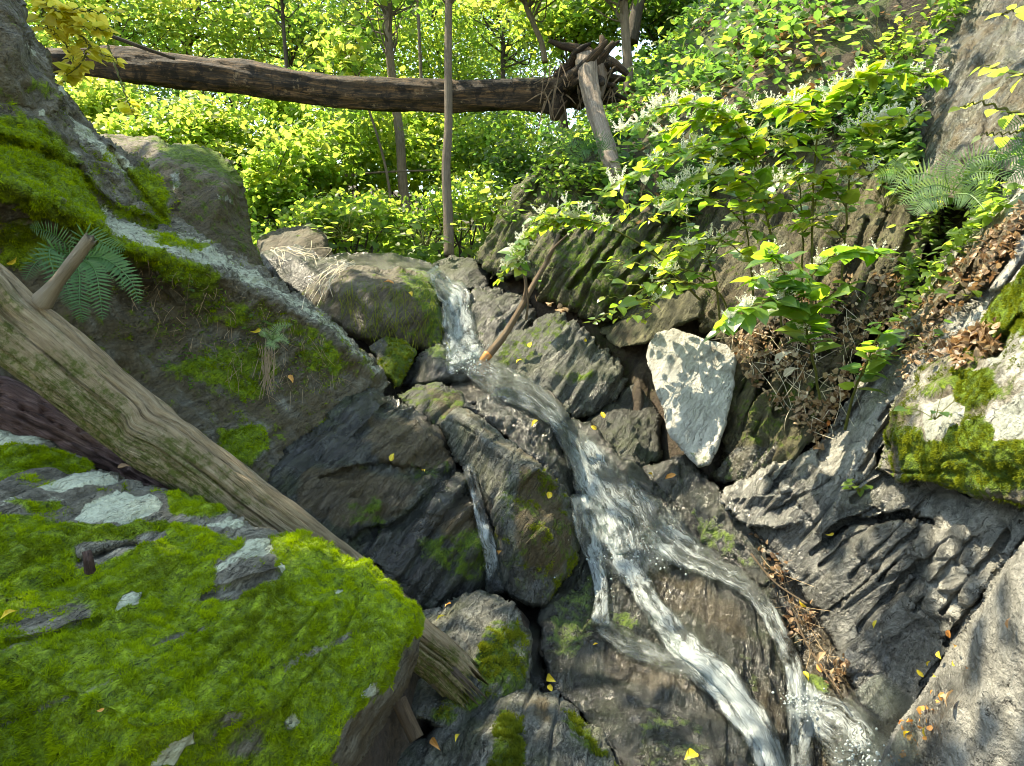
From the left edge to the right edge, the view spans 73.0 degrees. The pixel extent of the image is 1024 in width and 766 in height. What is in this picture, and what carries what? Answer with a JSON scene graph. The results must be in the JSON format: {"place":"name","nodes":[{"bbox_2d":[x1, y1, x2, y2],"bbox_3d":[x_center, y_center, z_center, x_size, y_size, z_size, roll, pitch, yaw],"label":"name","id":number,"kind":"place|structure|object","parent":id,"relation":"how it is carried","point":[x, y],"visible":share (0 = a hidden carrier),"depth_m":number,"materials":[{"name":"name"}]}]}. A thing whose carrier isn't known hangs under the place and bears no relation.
{"place":"outdoors","nodes":[
{"label":"outdoors","id":0,"kind":"place"},
{"bbox_2d":[30,0,658,207],"label":"sky","id":1,"kind":"structure","parent":0,"point":[614,52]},
{"bbox_2d":[244,0,1013,765],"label":"ground","id":2,"kind":"structure","parent":0,"point":[390,744],"depth_m":5.54,"materials":[{"name":"soil"}]},
{"bbox_2d":[0,429,95,480],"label":"lichen rock","id":3,"kind":"object","parent":2,"relation":"on","point":[19,454],"visible":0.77,"depth_m":2.19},
{"bbox_2d":[25,0,157,124],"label":"tree","id":4,"kind":"object","parent":2,"relation":"on","point":[40,34],"visible":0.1,"depth_m":12.06,"materials":[{"name":"green plant"}]},
{"bbox_2d":[55,75,172,134],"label":"shrub","id":5,"kind":"object","parent":2,"relation":"on","point":[94,102],"visible":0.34,"depth_m":8.84,"materials":[{"name":"green plant"}]},
{"bbox_2d":[24,0,233,93],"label":"tree","id":6,"kind":"object","parent":2,"relation":"on","point":[127,20],"visible":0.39,"depth_m":12.54,"materials":[{"name":"green plant"}]},
{"bbox_2d":[86,91,260,170],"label":"shrub","id":7,"kind":"object","parent":2,"relation":"on","point":[187,131],"visible":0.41,"depth_m":8.45,"materials":[{"name":"green plant"}]},
{"bbox_2d":[0,83,389,481],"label":"mossy ledge rock","id":8,"kind":"object","parent":2,"relation":"on","point":[67,166],"visible":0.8,"depth_m":3.30,"materials":[{"name":"stone"}]},
{"bbox_2d":[0,0,64,116],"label":"grey rock","id":9,"kind":"object","parent":8,"relation":"on","point":[27,76],"visible":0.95,"depth_m":2.86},
{"bbox_2d":[26,0,127,87],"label":"leafy bough","id":10,"kind":"object","parent":8,"relation":"on","point":[59,15],"visible":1,"depth_m":3.53,"materials":[{"name":"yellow plant"}]},
{"bbox_2d":[20,221,142,321],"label":"fern","id":11,"kind":"object","parent":8,"relation":"on","point":[98,259],"visible":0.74,"depth_m":2.29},
{"bbox_2d":[100,134,262,265],"bbox_3d":[-2.498,-1.380,5.234,1.032,1.222,2.292,-3,6,-32],"label":"brown boulder","id":12,"kind":"object","parent":8,"relation":"on","point":[206,185],"visible":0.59,"depth_m":4.66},
{"bbox_2d":[141,269,331,406],"bbox_3d":[-1.364,-0.218,3.562,0.246,0.656,1.055,3,6,35],"label":"moss","id":13,"kind":"object","parent":8,"relation":"on","point":[194,355],"visible":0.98,"depth_m":3.37,"materials":[{"name":"green plant"}]},
{"bbox_2d":[129,262,352,400],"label":"root strands","id":14,"kind":"object","parent":8,"relation":"hanging from","point":[231,336],"visible":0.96,"depth_m":3.46,"materials":[{"name":"brown plant"}]},
{"bbox_2d":[252,339,279,402],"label":"rootlets","id":15,"kind":"object","parent":8,"relation":"hanging from","point":[267,360],"visible":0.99,"depth_m":3.59,"materials":[{"name":"brown plant"}]},
{"bbox_2d":[369,335,416,387],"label":"moss stone","id":16,"kind":"object","parent":8,"relation":"on","point":[395,360],"visible":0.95,"depth_m":4.67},
{"bbox_2d":[111,0,311,97],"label":"tree","id":17,"kind":"object","parent":2,"relation":"on","point":[229,37],"visible":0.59,"depth_m":13.49,"materials":[{"name":"green plant"}]},
{"bbox_2d":[0,467,425,765],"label":"mossy boulder","id":18,"kind":"object","parent":2,"relation":"on","point":[177,628],"visible":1,"depth_m":1.59,"materials":[{"name":"plant"}]},
{"bbox_2d":[0,375,170,489],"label":"red log","id":19,"kind":"object","parent":18,"relation":"on","point":[25,410],"visible":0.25,"depth_m":2.30,"materials":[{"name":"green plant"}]},
{"bbox_2d":[145,6,336,132],"bbox_3d":[-7.252,-7.175,17.325,5.592,4.887,3.941,2,5,22],"label":"tree","id":20,"kind":"object","parent":2,"relation":"on","point":[225,103],"visible":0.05,"depth_m":16.98,"materials":[{"name":"green plant"}]},
{"bbox_2d":[150,55,341,229],"bbox_3d":[-3.597,-3.286,9.607,2.486,2.499,2.089,0,5,0],"label":"shrub","id":21,"kind":"object","parent":2,"relation":"on","point":[267,109],"visible":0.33,"depth_m":9.46,"materials":[{"name":"green plant"}]},
{"bbox_2d":[226,0,331,123],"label":"sapling","id":22,"kind":"object","parent":2,"relation":"on","point":[275,3],"visible":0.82,"depth_m":11.67,"materials":[{"name":"green plant"}]},
{"bbox_2d":[170,0,408,136],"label":"tree","id":23,"kind":"object","parent":2,"relation":"on","point":[302,33],"visible":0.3,"depth_m":14.04,"materials":[{"name":"green plant"}]},
{"bbox_2d":[228,111,353,228],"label":"shrub","id":24,"kind":"object","parent":2,"relation":"on","point":[263,182],"visible":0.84,"depth_m":8.23,"materials":[{"name":"green plant"}]},
{"bbox_2d":[256,223,332,256],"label":"flat boulder","id":25,"kind":"object","parent":2,"relation":"on","point":[287,236],"visible":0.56,"depth_m":6.82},
{"bbox_2d":[256,181,433,252],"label":"shrub","id":26,"kind":"object","parent":2,"relation":"on","point":[329,209],"visible":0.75,"depth_m":7.43,"materials":[{"name":"green plant"}]},
{"bbox_2d":[299,16,391,203],"bbox_3d":[-2.156,-3.350,8.997,1.067,2.546,1.129,-2,5,-23],"label":"sapling","id":27,"kind":"object","parent":2,"relation":"on","point":[344,51],"visible":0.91,"depth_m":8.84,"materials":[{"name":"green plant"}]},
{"bbox_2d":[272,106,424,244],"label":"shrub","id":28,"kind":"object","parent":2,"relation":"on","point":[357,125],"visible":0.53,"depth_m":9.34,"materials":[{"name":"green plant"}]},
{"bbox_2d":[265,0,457,197],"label":"tree","id":29,"kind":"object","parent":2,"relation":"on","point":[412,21],"visible":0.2,"depth_m":15.15,"materials":[{"name":"green plant"}]},
{"bbox_2d":[302,265,447,350],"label":"fall boulder","id":30,"kind":"object","parent":2,"relation":"on","point":[359,276],"visible":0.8,"depth_m":5.20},
{"bbox_2d":[260,244,348,294],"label":"sunlit rock","id":31,"kind":"object","parent":30,"relation":"on","point":[297,274],"visible":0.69,"depth_m":5.80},
{"bbox_2d":[331,280,450,350],"bbox_3d":[-0.864,-0.505,5.030,0.819,0.540,0.903,-2,5,-20],"label":"moss fringe","id":32,"kind":"object","parent":30,"relation":"attached to","point":[374,304],"visible":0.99,"depth_m":5.08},
{"bbox_2d":[267,385,493,609],"bbox_3d":[-0.698,0.594,3.981,1.265,1.153,1.868,0,5,0],"label":"brown rock","id":33,"kind":"object","parent":2,"relation":"on","point":[406,522],"visible":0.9,"depth_m":3.35,"materials":[{"name":"stone"}]},
{"bbox_2d":[462,464,503,594],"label":"trickle water","id":34,"kind":"structure","parent":33,"relation":"on","point":[485,531],"depth_m":3.35,"materials":[{"name":"grey liquid"}]},
{"bbox_2d":[305,0,456,226],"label":"sapling","id":35,"kind":"object","parent":2,"relation":"on","point":[389,11],"visible":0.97,"depth_m":9.16,"materials":[{"name":"green plant"}]},
{"bbox_2d":[373,0,461,209],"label":"sapling","id":36,"kind":"object","parent":2,"relation":"on","point":[422,18],"visible":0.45,"depth_m":10.99,"materials":[{"name":"plant"}]},
{"bbox_2d":[368,112,480,248],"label":"shrub","id":37,"kind":"object","parent":2,"relation":"on","point":[424,177],"visible":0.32,"depth_m":10.32,"materials":[{"name":"green plant"}]},
{"bbox_2d":[249,105,603,291],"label":"undergrowth","id":38,"kind":"object","parent":2,"relation":"on","point":[430,254],"visible":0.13,"depth_m":8.17,"materials":[{"name":"green plant"}]},
{"bbox_2d":[397,381,464,427],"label":"green rock","id":39,"kind":"object","parent":2,"relation":"on","point":[435,402],"visible":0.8,"depth_m":4.17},
{"bbox_2d":[364,0,513,201],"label":"tree","id":40,"kind":"object","parent":2,"relation":"on","point":[432,15],"visible":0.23,"depth_m":17.03,"materials":[{"name":"green plant"}]},
{"bbox_2d":[397,165,519,257],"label":"shrub","id":41,"kind":"object","parent":2,"relation":"on","point":[464,205],"visible":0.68,"depth_m":7.69,"materials":[{"name":"green plant"}]},
{"bbox_2d":[378,33,549,201],"bbox_3d":[-1.527,-5.841,16.421,5.200,4.853,4.109,0,5,0],"label":"tree","id":42,"kind":"object","parent":2,"relation":"on","point":[460,74],"visible":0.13,"depth_m":16.06,"materials":[{"name":"green plant"}]},
{"bbox_2d":[419,110,550,240],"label":"shrub","id":43,"kind":"object","parent":2,"relation":"on","point":[461,155],"visible":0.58,"depth_m":9.00,"materials":[{"name":"green plant"}]},
{"bbox_2d":[422,0,563,197],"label":"tree","id":44,"kind":"object","parent":2,"relation":"on","point":[458,11],"visible":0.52,"depth_m":15.17,"materials":[{"name":"green plant"}]},
{"bbox_2d":[397,681,618,765],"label":"stone","id":45,"kind":"object","parent":2,"relation":"on","point":[526,725],"visible":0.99,"depth_m":2.32,"materials":[{"name":"stone"}]},
{"bbox_2d":[0,231,488,710],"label":"leaning log","id":46,"kind":"object","parent":45,"relation":"on","point":[79,378],"visible":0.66,"depth_m":2.05,"materials":[{"name":"brown wood"}]},
{"bbox_2d":[392,696,422,742],"bbox_3d":[-0.344,1.104,2.277,0.126,0.131,0.048,4,6,39],"label":"wood stub","id":47,"kind":"object","parent":45,"relation":"on","point":[407,720],"visible":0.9,"depth_m":2.26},
{"bbox_2d":[440,408,579,607],"bbox_3d":[-0.025,0.663,3.977,0.781,1.042,1.468,0,5,0],"label":"split rock","id":48,"kind":"object","parent":2,"relation":"on","point":[533,526],"visible":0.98,"depth_m":3.44,"materials":[{"name":"stone"}]},
{"bbox_2d":[443,27,585,147],"bbox_3d":[0.199,-8.207,21.334,6.603,5.501,4.292,0,5,0],"label":"tree","id":49,"kind":"object","parent":2,"relation":"on","point":[520,68],"visible":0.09,"depth_m":21.33,"materials":[{"name":"green plant"}]},
{"bbox_2d":[457,0,582,63],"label":"sapling","id":50,"kind":"object","parent":2,"relation":"on","point":[530,8],"visible":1,"depth_m":9.65,"materials":[{"name":"green plant"}]},
{"bbox_2d":[494,588,550,692],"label":"crevice rock","id":51,"kind":"object","parent":2,"relation":"on","point":[538,677],"visible":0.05,"depth_m":3.17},
{"bbox_2d":[411,590,532,730],"bbox_3d":[-0.173,1.253,3.108,0.525,0.627,1.390,0,5,0],"label":"flat stone","id":52,"kind":"object","parent":51,"relation":"on","point":[490,635],"visible":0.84,"depth_m":2.71,"materials":[{"name":"stone"}]},
{"bbox_2d":[463,385,582,536],"bbox_3d":[0.083,0.459,4.320,0.758,0.892,1.111,0,5,0],"label":"black rock","id":53,"kind":"object","parent":2,"relation":"on","point":[538,441],"visible":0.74,"depth_m":4.03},
{"bbox_2d":[449,362,569,431],"bbox_3d":[-0.035,0.072,4.757,0.800,0.434,1.110,0,5,0],"label":"stream ledge","id":54,"kind":"object","parent":53,"relation":"on","point":[471,390],"visible":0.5,"depth_m":4.53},
{"bbox_2d":[399,344,477,388],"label":"black boulder","id":55,"kind":"object","parent":54,"relation":"on","point":[428,366],"visible":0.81,"depth_m":4.64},
{"bbox_2d":[434,278,479,362],"bbox_3d":[-0.476,-0.539,5.870,0.394,0.786,1.613,-1,5,-9],"label":"fall ledge","id":56,"kind":"object","parent":54,"relation":"on","point":[471,299],"visible":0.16,"depth_m":5.84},
{"bbox_2d":[329,252,439,277],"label":"lip slab","id":57,"kind":"structure","parent":56,"relation":"on","point":[386,261],"depth_m":6.44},
{"bbox_2d":[427,266,489,374],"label":"waterfall","id":58,"kind":"structure","parent":56,"relation":"on","point":[452,300],"depth_m":5.38,"materials":[{"name":"grey liquid"}]},
{"bbox_2d":[433,255,491,290],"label":"layered stone","id":59,"kind":"object","parent":56,"relation":"on","point":[469,272],"visible":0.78,"depth_m":6.30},
{"bbox_2d":[380,0,455,256],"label":"sapling","id":60,"kind":"object","parent":59,"relation":"on","point":[446,176],"visible":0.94,"depth_m":6.91,"materials":[{"name":"grey plant"}]},
{"bbox_2d":[464,284,536,360],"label":"wet rock","id":61,"kind":"object","parent":56,"relation":"on","point":[493,310],"visible":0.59,"depth_m":5.68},
{"bbox_2d":[478,234,567,361],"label":"bare branch","id":62,"kind":"object","parent":54,"relation":"on","point":[493,348],"visible":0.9,"depth_m":5.02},
{"bbox_2d":[473,117,578,197],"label":"shrub","id":63,"kind":"object","parent":2,"relation":"on","point":[506,163],"visible":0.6,"depth_m":8.22,"materials":[{"name":"green plant"}]},
{"bbox_2d":[488,311,627,417],"bbox_3d":[0.309,-0.178,5.459,1.112,0.782,1.912,0,5,0],"label":"pointed rock","id":64,"kind":"object","parent":2,"relation":"on","point":[569,368],"visible":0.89,"depth_m":4.88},
{"bbox_2d":[487,0,657,140],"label":"tree","id":65,"kind":"object","parent":2,"relation":"on","point":[570,28],"visible":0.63,"depth_m":11.46,"materials":[{"name":"green plant"}]},
{"bbox_2d":[474,137,715,324],"bbox_3d":[0.776,-1.487,6.431,1.959,1.894,2.736,-4,6,-39],"label":"overhanging rock","id":66,"kind":"object","parent":2,"relation":"on","point":[572,276],"visible":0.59,"depth_m":5.61,"materials":[{"name":"stone"}]},
{"bbox_2d":[48,35,629,204],"bbox_3d":[-2.031,-2.606,6.799,6.553,2.029,2.118,0,5,0],"label":"fallen tree","id":67,"kind":"object","parent":66,"relation":"on","point":[586,78],"visible":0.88,"depth_m":7.32,"materials":[{"name":"wood"}]},
{"bbox_2d":[498,120,646,221],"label":"undergrowth","id":68,"kind":"object","parent":66,"relation":"on","point":[563,156],"visible":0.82,"depth_m":6.26,"materials":[{"name":"green plant"}]},
{"bbox_2d":[559,131,614,162],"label":"fern","id":69,"kind":"object","parent":66,"relation":"on","point":[588,146],"visible":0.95,"depth_m":6.19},
{"bbox_2d":[618,25,927,231],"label":"undergrowth","id":70,"kind":"object","parent":66,"relation":"on","point":[895,94],"visible":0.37,"depth_m":5.27,"materials":[{"name":"green plant"}]},
{"bbox_2d":[493,190,700,300],"bbox_3d":[0.604,-0.885,4.464,1.475,0.687,0.291,-2,5,-18],"label":"knotweed","id":71,"kind":"object","parent":2,"relation":"on","point":[522,241],"visible":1,"depth_m":4.31,"materials":[{"name":"green plant"}]},
{"bbox_2d":[556,0,647,93],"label":"sapling","id":72,"kind":"object","parent":2,"relation":"on","point":[623,15],"visible":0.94,"depth_m":8.36,"materials":[{"name":"grey plant"}]},
{"bbox_2d":[586,384,662,467],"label":"dark rock","id":73,"kind":"object","parent":2,"relation":"on","point":[628,432],"visible":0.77,"depth_m":4.47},
{"bbox_2d":[592,0,702,62],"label":"tree","id":74,"kind":"object","parent":2,"relation":"on","point":[661,11],"visible":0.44,"depth_m":11.31,"materials":[{"name":"green plant"}]},
{"bbox_2d":[599,291,701,347],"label":"olive slab","id":75,"kind":"structure","parent":2,"relation":"on","point":[682,309],"depth_m":4.96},
{"bbox_2d":[617,0,693,45],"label":"sapling","id":76,"kind":"object","parent":2,"relation":"on","point":[635,16],"visible":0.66,"depth_m":10.42,"materials":[{"name":"brown plant"}]},
{"bbox_2d":[596,256,727,322],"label":"knotweed","id":77,"kind":"object","parent":2,"relation":"on","point":[629,301],"visible":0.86,"depth_m":4.33,"materials":[{"name":"green plant"}]},
{"bbox_2d":[538,417,816,765],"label":"cascade rock","id":78,"kind":"object","parent":2,"relation":"on","point":[637,709],"visible":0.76,"depth_m":3.01,"materials":[{"name":"stone"}]},
{"bbox_2d":[463,352,904,765],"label":"cascade water","id":79,"kind":"structure","parent":2,"relation":"on","point":[725,683],"depth_m":3.02,"materials":[{"name":"grey liquid"}]},
{"bbox_2d":[609,194,777,320],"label":"knotweed","id":80,"kind":"object","parent":2,"relation":"on","point":[757,235],"visible":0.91,"depth_m":4.34,"materials":[{"name":"green plant"}]},
{"bbox_2d":[536,0,878,281],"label":"undergrowth","id":81,"kind":"object","parent":2,"relation":"on","point":[697,76],"visible":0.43,"depth_m":6.54,"materials":[{"name":"green plant"}]},
{"bbox_2d":[642,454,802,652],"bbox_3d":[1.242,0.898,4.080,0.785,0.907,1.869,-2,6,-25],"label":"bank rock","id":82,"kind":"object","parent":2,"relation":"on","point":[690,489],"visible":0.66,"depth_m":3.72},
{"bbox_2d":[646,328,736,467],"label":"pale slab","id":83,"kind":"structure","parent":82,"relation":"on","point":[694,383],"depth_m":4.35,"materials":[{"name":"stone"}]},
{"bbox_2d":[536,0,939,312],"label":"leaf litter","id":84,"kind":"object","parent":2,"relation":"on","point":[783,36],"visible":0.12,"depth_m":5.87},
{"bbox_2d":[684,123,944,483],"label":"rock wall","id":85,"kind":"structure","parent":2,"relation":"on","point":[755,438],"depth_m":4.38,"materials":[{"name":"stone"}]},
{"bbox_2d":[691,285,883,439],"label":"dead stems","id":86,"kind":"object","parent":85,"relation":"on","point":[816,360],"visible":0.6,"depth_m":3.94,"materials":[{"name":"plant"}]},
{"bbox_2d":[740,134,856,302],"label":"knotweed","id":87,"kind":"object","parent":85,"relation":"on","point":[782,202],"visible":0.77,"depth_m":4.12,"materials":[{"name":"green plant"}]},
{"bbox_2d":[733,59,948,303],"bbox_3d":[1.789,-1.054,3.882,1.184,1.480,0.405,0,5,0],"label":"knotweed","id":88,"kind":"object","parent":85,"relation":"on","point":[840,89],"visible":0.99,"depth_m":3.83,"materials":[{"name":"green plant"}]},
{"bbox_2d":[753,529,898,765],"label":"pool bed","id":89,"kind":"object","parent":2,"relation":"on","point":[817,677],"visible":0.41,"depth_m":2.84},
{"bbox_2d":[748,533,850,688],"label":"leaf litter","id":90,"kind":"object","parent":89,"relation":"on","point":[846,663],"visible":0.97,"depth_m":3.19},
{"bbox_2d":[834,679,921,765],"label":"pool water","id":91,"kind":"structure","parent":89,"relation":"on","point":[896,720],"depth_m":2.47,"materials":[{"name":"grey liquid"}]},
{"bbox_2d":[778,0,921,60],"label":"plant","id":92,"kind":"object","parent":2,"relation":"on","point":[875,9],"visible":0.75,"depth_m":5.38,"materials":[{"name":"green plant"}]},
{"bbox_2d":[719,168,1023,528],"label":"ribbed rock","id":93,"kind":"object","parent":2,"relation":"on","point":[859,445],"visible":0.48,"depth_m":3.23,"materials":[{"name":"stone"}]},
{"bbox_2d":[729,271,915,449],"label":"leaf litter","id":94,"kind":"object","parent":93,"relation":"on","point":[833,398],"visible":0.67,"depth_m":3.93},
{"bbox_2d":[591,77,830,331],"bbox_3d":[1.140,-1.034,4.065,1.464,1.476,0.587,-1,5,-14],"label":"knotweed","id":95,"kind":"object","parent":94,"relation":"on","point":[735,128],"visible":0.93,"depth_m":3.98,"materials":[{"name":"green plant"}]},
{"bbox_2d":[637,125,812,306],"bbox_3d":[1.250,-0.968,4.219,1.023,1.160,0.555,0,5,0],"label":"knotweed","id":96,"kind":"object","parent":94,"relation":"on","point":[690,249],"visible":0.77,"depth_m":4.15,"materials":[{"name":"green plant"}]},
{"bbox_2d":[704,238,898,399],"bbox_3d":[1.362,-0.299,3.409,0.899,0.816,0.514,0,5,0],"label":"knotweed","id":97,"kind":"object","parent":94,"relation":"on","point":[781,300],"visible":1,"depth_m":3.37,"materials":[{"name":"green plant"}]},
{"bbox_2d":[759,102,907,299],"bbox_3d":[1.796,-1.013,3.890,0.840,1.074,0.368,0,5,0],"label":"knotweed","id":98,"kind":"object","parent":94,"relation":"on","point":[849,196],"visible":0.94,"depth_m":3.86,"materials":[{"name":"green plant"}]},
{"bbox_2d":[838,317,904,430],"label":"knotweed","id":99,"kind":"object","parent":93,"relation":"on","point":[874,364],"visible":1,"depth_m":3.19,"materials":[{"name":"green plant"}]},
{"bbox_2d":[889,143,1011,215],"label":"fern","id":100,"kind":"object","parent":93,"relation":"on","point":[934,191],"visible":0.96,"depth_m":3.08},
{"bbox_2d":[891,129,1023,317],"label":"undergrowth","id":101,"kind":"object","parent":93,"relation":"on","point":[983,218],"visible":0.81,"depth_m":3.35,"materials":[{"name":"green plant"}]},
{"bbox_2d":[891,199,1023,379],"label":"leaf litter","id":102,"kind":"object","parent":93,"relation":"on","point":[994,268],"visible":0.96,"depth_m":2.88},
{"bbox_2d":[948,4,1023,148],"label":"leafy spray","id":103,"kind":"object","parent":93,"relation":"on","point":[1019,11],"visible":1,"depth_m":2.74,"materials":[{"name":"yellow plant"}]},
{"bbox_2d":[989,110,1023,183],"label":"fern","id":104,"kind":"object","parent":93,"relation":"on","point":[1021,162],"visible":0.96,"depth_m":2.65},
{"bbox_2d":[723,468,1023,724],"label":"wet slab wall","id":105,"kind":"structure","parent":2,"relation":"on","point":[913,568],"depth_m":2.77,"materials":[{"name":"stone"}]},
{"bbox_2d":[874,265,1023,508],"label":"moss outcrop","id":106,"kind":"object","parent":105,"relation":"on","point":[972,446],"visible":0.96,"depth_m":2.33,"materials":[{"name":"plant"}]},
{"bbox_2d":[938,316,1004,369],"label":"leaf litter","id":107,"kind":"object","parent":106,"relation":"on","point":[986,342],"visible":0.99,"depth_m":2.52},
{"bbox_2d":[859,0,1023,218],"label":"grey cliff","id":108,"kind":"structure","parent":2,"relation":"on","point":[976,39],"depth_m":4.45,"materials":[{"name":"stone"}]},
{"bbox_2d":[842,0,970,207],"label":"undergrowth","id":109,"kind":"object","parent":108,"relation":"on","point":[907,48],"visible":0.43,"depth_m":5.01,"materials":[{"name":"green plant"}]},
{"bbox_2d":[877,542,1023,765],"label":"tilted slab","id":110,"kind":"structure","parent":2,"relation":"on","point":[978,720],"depth_m":1.84,"materials":[{"name":"stone"}]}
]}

